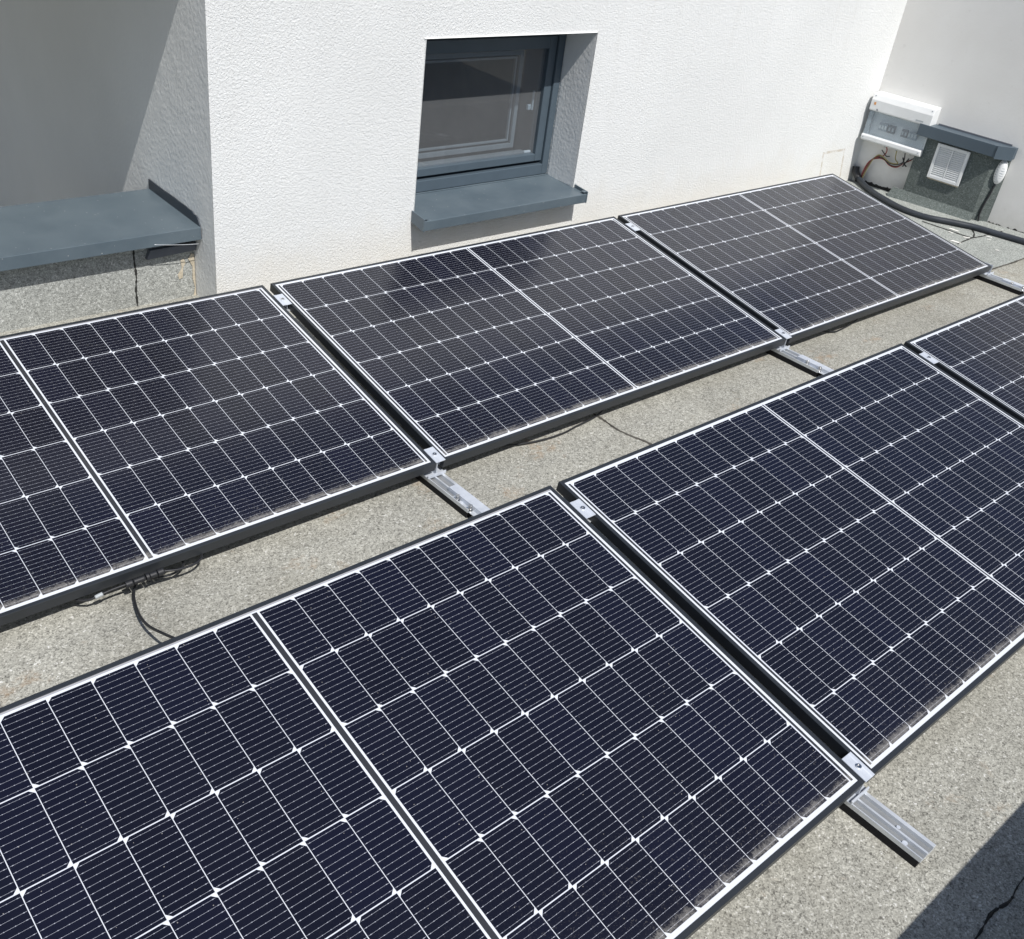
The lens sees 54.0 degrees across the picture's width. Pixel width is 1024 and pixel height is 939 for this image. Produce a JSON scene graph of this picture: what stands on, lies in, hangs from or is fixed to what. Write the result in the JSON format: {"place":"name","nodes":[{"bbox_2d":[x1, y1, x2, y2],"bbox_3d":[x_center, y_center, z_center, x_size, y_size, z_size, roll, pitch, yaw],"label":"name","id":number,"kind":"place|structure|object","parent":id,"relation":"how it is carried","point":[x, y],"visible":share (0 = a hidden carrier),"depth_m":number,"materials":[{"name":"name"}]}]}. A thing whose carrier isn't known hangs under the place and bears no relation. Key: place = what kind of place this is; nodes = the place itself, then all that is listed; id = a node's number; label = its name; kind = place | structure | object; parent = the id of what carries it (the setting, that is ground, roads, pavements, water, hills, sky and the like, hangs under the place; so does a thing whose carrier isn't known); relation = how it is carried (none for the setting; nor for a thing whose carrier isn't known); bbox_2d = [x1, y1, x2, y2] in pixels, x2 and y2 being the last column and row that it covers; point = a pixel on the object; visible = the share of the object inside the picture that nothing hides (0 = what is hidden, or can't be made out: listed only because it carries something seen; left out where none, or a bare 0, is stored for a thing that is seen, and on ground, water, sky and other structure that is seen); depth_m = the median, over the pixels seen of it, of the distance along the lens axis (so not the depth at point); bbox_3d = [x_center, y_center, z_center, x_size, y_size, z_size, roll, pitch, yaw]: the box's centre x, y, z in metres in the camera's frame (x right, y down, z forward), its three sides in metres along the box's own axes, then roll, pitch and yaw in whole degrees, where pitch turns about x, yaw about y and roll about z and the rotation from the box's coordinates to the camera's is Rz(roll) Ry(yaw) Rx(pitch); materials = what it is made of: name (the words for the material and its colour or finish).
{"place":"outdoors","nodes":[
{"label":"outdoors","id":0,"kind":"place"},
{"bbox_2d":[0,180,1023,938],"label":"roof","id":1,"kind":"structure","parent":0,"point":[950,784],"depth_m":2.45,"materials":[{"name":"concrete"}]},
{"bbox_2d":[0,179,201,332],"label":"parapet wall","id":2,"kind":"structure","parent":1,"relation":"on","point":[66,259],"depth_m":3.70,"materials":[{"name":"grey metal"}]},
{"bbox_2d":[132,576,173,637],"bbox_3d":[-0.794,0.359,2.337,0.075,0.119,0.563,-19,43,-35],"label":"link cable","id":3,"kind":"object","parent":1,"relation":"on","point":[142,618],"visible":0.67,"depth_m":2.39,"materials":[{"name":"black rubber"}]},
{"bbox_2d":[284,306,476,517],"bbox_3d":[-0.514,-0.242,3.280,0.068,0.216,1.275,-21,43,-37],"label":"mounting rail","id":4,"kind":"object","parent":1,"relation":"on","point":[438,481],"visible":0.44,"depth_m":3.02,"materials":[{"name":"metal"}]},
{"bbox_2d":[0,285,435,625],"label":"solar panel","id":5,"kind":"object","parent":4,"relation":"on","point":[137,443],"visible":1,"depth_m":2.86,"materials":[{"name":"black glass"}]},
{"bbox_2d":[72,554,202,601],"bbox_3d":[-0.946,0.261,2.493,0.364,0.042,0.108,-21,43,-37],"label":"connector cable","id":6,"kind":"object","parent":5,"relation":"hanging from","point":[159,573],"visible":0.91,"depth_m":2.47,"materials":[{"name":"grey plastic"}]},
{"bbox_2d":[273,294,291,308],"bbox_3d":[-0.797,-0.579,3.489,0.035,0.034,0.066,-21,52,-37],"label":"panel clamp","id":7,"kind":"object","parent":4,"relation":"on","point":[282,299],"visible":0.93,"depth_m":3.48,"materials":[{"name":"metal"}]},
{"bbox_2d":[424,447,444,463],"bbox_3d":[-0.237,-0.035,3.043,0.035,0.034,0.066,-21,52,-37],"label":"panel clamp","id":8,"kind":"object","parent":4,"relation":"on","point":[434,454],"visible":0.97,"depth_m":3.03,"materials":[{"name":"silver metal"}]},
{"bbox_2d":[448,484,489,515],"bbox_3d":[-0.086,0.124,2.911,0.052,0.022,0.300,-21,42,-37],"label":"rail connector","id":9,"kind":"object","parent":4,"relation":"attached to","point":[473,504],"visible":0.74,"depth_m":2.95,"materials":[{"name":"metal"}]},
{"bbox_2d":[0,0,906,296],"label":"house","id":10,"kind":"structure","parent":1,"relation":"on","point":[266,142],"depth_m":4.48,"materials":[{"name":"white paint"}]},
{"bbox_2d":[416,34,566,192],"bbox_3d":[-0.176,-1.644,4.533,0.952,0.696,0.108,-21,43,-37],"label":"window","id":11,"kind":"structure","parent":10,"relation":"in","point":[481,168],"depth_m":4.66,"materials":[{"name":"metal"}]},
{"bbox_2d":[587,519,935,867],"bbox_3d":[0.453,0.439,2.421,0.068,0.218,1.277,-21,43,-37],"label":"mounting rail","id":12,"kind":"object","parent":1,"relation":"on","point":[893,831],"visible":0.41,"depth_m":2.13,"materials":[{"name":"metal"}]},
{"bbox_2d":[0,485,864,938],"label":"solar panel","id":13,"kind":"object","parent":12,"relation":"on","point":[550,711],"visible":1,"depth_m":1.94,"materials":[{"name":"black glass"}]},
{"bbox_2d":[570,499,595,518],"bbox_3d":[0.181,0.111,2.617,0.035,0.034,0.066,-21,51,-37],"label":"panel clamp","id":14,"kind":"object","parent":12,"relation":"on","point":[582,508],"visible":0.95,"depth_m":2.61,"materials":[{"name":"silver metal"}]},
{"bbox_2d":[841,752,874,781],"bbox_3d":[0.741,0.649,2.168,0.035,0.034,0.066,-21,51,-37],"label":"panel clamp","id":15,"kind":"object","parent":12,"relation":"on","point":[857,766],"visible":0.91,"depth_m":2.16,"materials":[{"name":"silver metal"}]},
{"bbox_2d":[766,339,821,376],"bbox_3d":[0.828,-0.751,4.346,0.068,0.216,1.275,-21,43,-37],"label":"mounting rail","id":16,"kind":"object","parent":1,"relation":"on","point":[785,353],"visible":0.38,"depth_m":4.08,"materials":[{"name":"metal"}]},
{"bbox_2d":[270,216,785,466],"bbox_3d":[0.127,-0.582,3.821,1.755,0.030,1.040,-21,52,-37],"label":"solar panel","id":17,"kind":"object","parent":16,"relation":"on","point":[455,355],"visible":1,"depth_m":3.68,"materials":[{"name":"black glass"}]},
{"bbox_2d":[504,410,602,445],"bbox_3d":[0.128,-0.140,3.396,0.603,0.028,0.078,-19,42,-35],"label":"panel cable","id":18,"kind":"object","parent":17,"relation":"hanging from","point":[593,417],"visible":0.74,"depth_m":3.37,"materials":[{"name":"black rubber"}]},
{"bbox_2d":[625,223,639,231],"bbox_3d":[0.543,-1.088,4.553,0.035,0.034,0.066,-21,52,-37],"label":"panel clamp","id":19,"kind":"object","parent":16,"relation":"on","point":[633,227],"visible":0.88,"depth_m":4.54,"materials":[{"name":"silver metal"}]},
{"bbox_2d":[774,328,791,338],"bbox_3d":[1.103,-0.544,4.107,0.035,0.034,0.066,-21,52,-37],"label":"panel clamp","id":20,"kind":"object","parent":16,"relation":"on","point":[782,333],"visible":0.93,"depth_m":4.10,"materials":[{"name":"silver metal"}]},
{"bbox_2d":[797,355,833,374],"bbox_3d":[1.256,-0.386,3.977,0.052,0.022,0.300,-21,42,-37],"label":"rail connector","id":21,"kind":"object","parent":16,"relation":"attached to","point":[822,369],"visible":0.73,"depth_m":4.02,"materials":[{"name":"silver metal"}]},
{"bbox_2d":[822,319,857,331],"bbox_3d":[1.456,-0.647,4.454,0.383,0.028,0.060,-22,44,-38],"label":"panel cable","id":22,"kind":"object","parent":1,"relation":"attached to","point":[842,328],"visible":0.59,"depth_m":4.43,"materials":[{"name":"black rubber"}]},
{"bbox_2d":[851,0,1023,232],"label":"side wall","id":23,"kind":"structure","parent":1,"relation":"on","point":[960,63],"depth_m":5.92,"materials":[{"name":"paint"}]},
{"bbox_2d":[860,91,941,156],"bbox_3d":[2.389,-2.126,6.201,0.398,0.302,0.102,31,40,30],"label":"distribution box","id":24,"kind":"object","parent":23,"relation":"attached to","point":[893,121],"visible":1,"depth_m":6.17,"materials":[{"name":"white plastic"}]},
{"bbox_2d":[861,147,912,177],"bbox_3d":[2.373,-1.916,6.358,0.304,0.250,0.025,31,40,30],"label":"wire bundle","id":25,"kind":"object","parent":24,"relation":"hanging from","point":[879,156],"visible":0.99,"depth_m":6.34,"materials":[{"name":"brown plastic"}]},
{"bbox_2d":[852,166,1023,244],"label":"conduit","id":26,"kind":"object","parent":1,"relation":"on","point":[864,185],"visible":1,"depth_m":5.96,"materials":[{"name":"black plastic"}]},
{"bbox_2d":[887,123,1017,221],"bbox_3d":[2.653,-1.786,6.104,0.618,0.514,0.114,31,40,30],"label":"vent box","id":27,"kind":"object","parent":1,"relation":"on","point":[952,171],"visible":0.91,"depth_m":6.06,"materials":[{"name":"grey stone"}]},
{"bbox_2d":[977,160,1007,220],"bbox_3d":[2.868,-1.654,5.984,0.063,0.375,0.037,10,33,2],"label":"bulkhead lamp","id":28,"kind":"object","parent":27,"relation":"attached to","point":[1000,171],"visible":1,"depth_m":5.92,"materials":[{"name":"white plastic"}]},
{"bbox_2d":[948,228,998,250],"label":"paint chips","id":29,"kind":"object","parent":1,"relation":"on","point":[963,236],"visible":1,"depth_m":5.79,"materials":[{"name":"white paint"}]},
{"bbox_2d":[973,262,1023,294],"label":"mounting rail","id":30,"kind":"object","parent":1,"relation":"on","point":[990,277],"visible":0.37,"depth_m":5.15,"materials":[{"name":"metal"}]},
{"bbox_2d":[617,173,990,342],"bbox_3d":[1.467,-1.091,4.885,1.755,0.030,1.040,-21,52,-37],"label":"solar panel","id":31,"kind":"object","parent":30,"relation":"on","point":[799,259],"visible":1,"depth_m":4.77,"materials":[{"name":"black glass"}]},
{"bbox_2d":[1002,278,1023,291],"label":"rail connector","id":32,"kind":"object","parent":30,"relation":"attached to","point":[1013,283],"visible":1,"depth_m":5.10,"materials":[{"name":"silver metal"}]},
{"bbox_3d":[1.793,-0.070,3.485,0.068,0.218,1.277,-21,43,-37],"label":"rail","id":33,"kind":"object","parent":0,"visible":0},
{"bbox_2d":[556,343,1023,781],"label":"solar panel","id":34,"kind":"object","parent":33,"relation":"on","point":[833,560],"visible":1,"depth_m":2.73,"materials":[{"name":"black glass"}]},
{"bbox_2d":[919,352,938,363],"bbox_3d":[1.521,-0.398,3.681,0.035,0.034,0.066,-21,51,-37],"label":"panel clamp","id":35,"kind":"object","parent":33,"relation":"on","point":[929,358],"visible":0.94,"depth_m":3.67,"materials":[{"name":"silver metal"}]},
{"bbox_2d":[904,294,1023,422],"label":"solar panel","id":36,"kind":"object","parent":33,"relation":"on","point":[981,353],"visible":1,"depth_m":3.79,"materials":[{"name":"black glass"}]}
]}

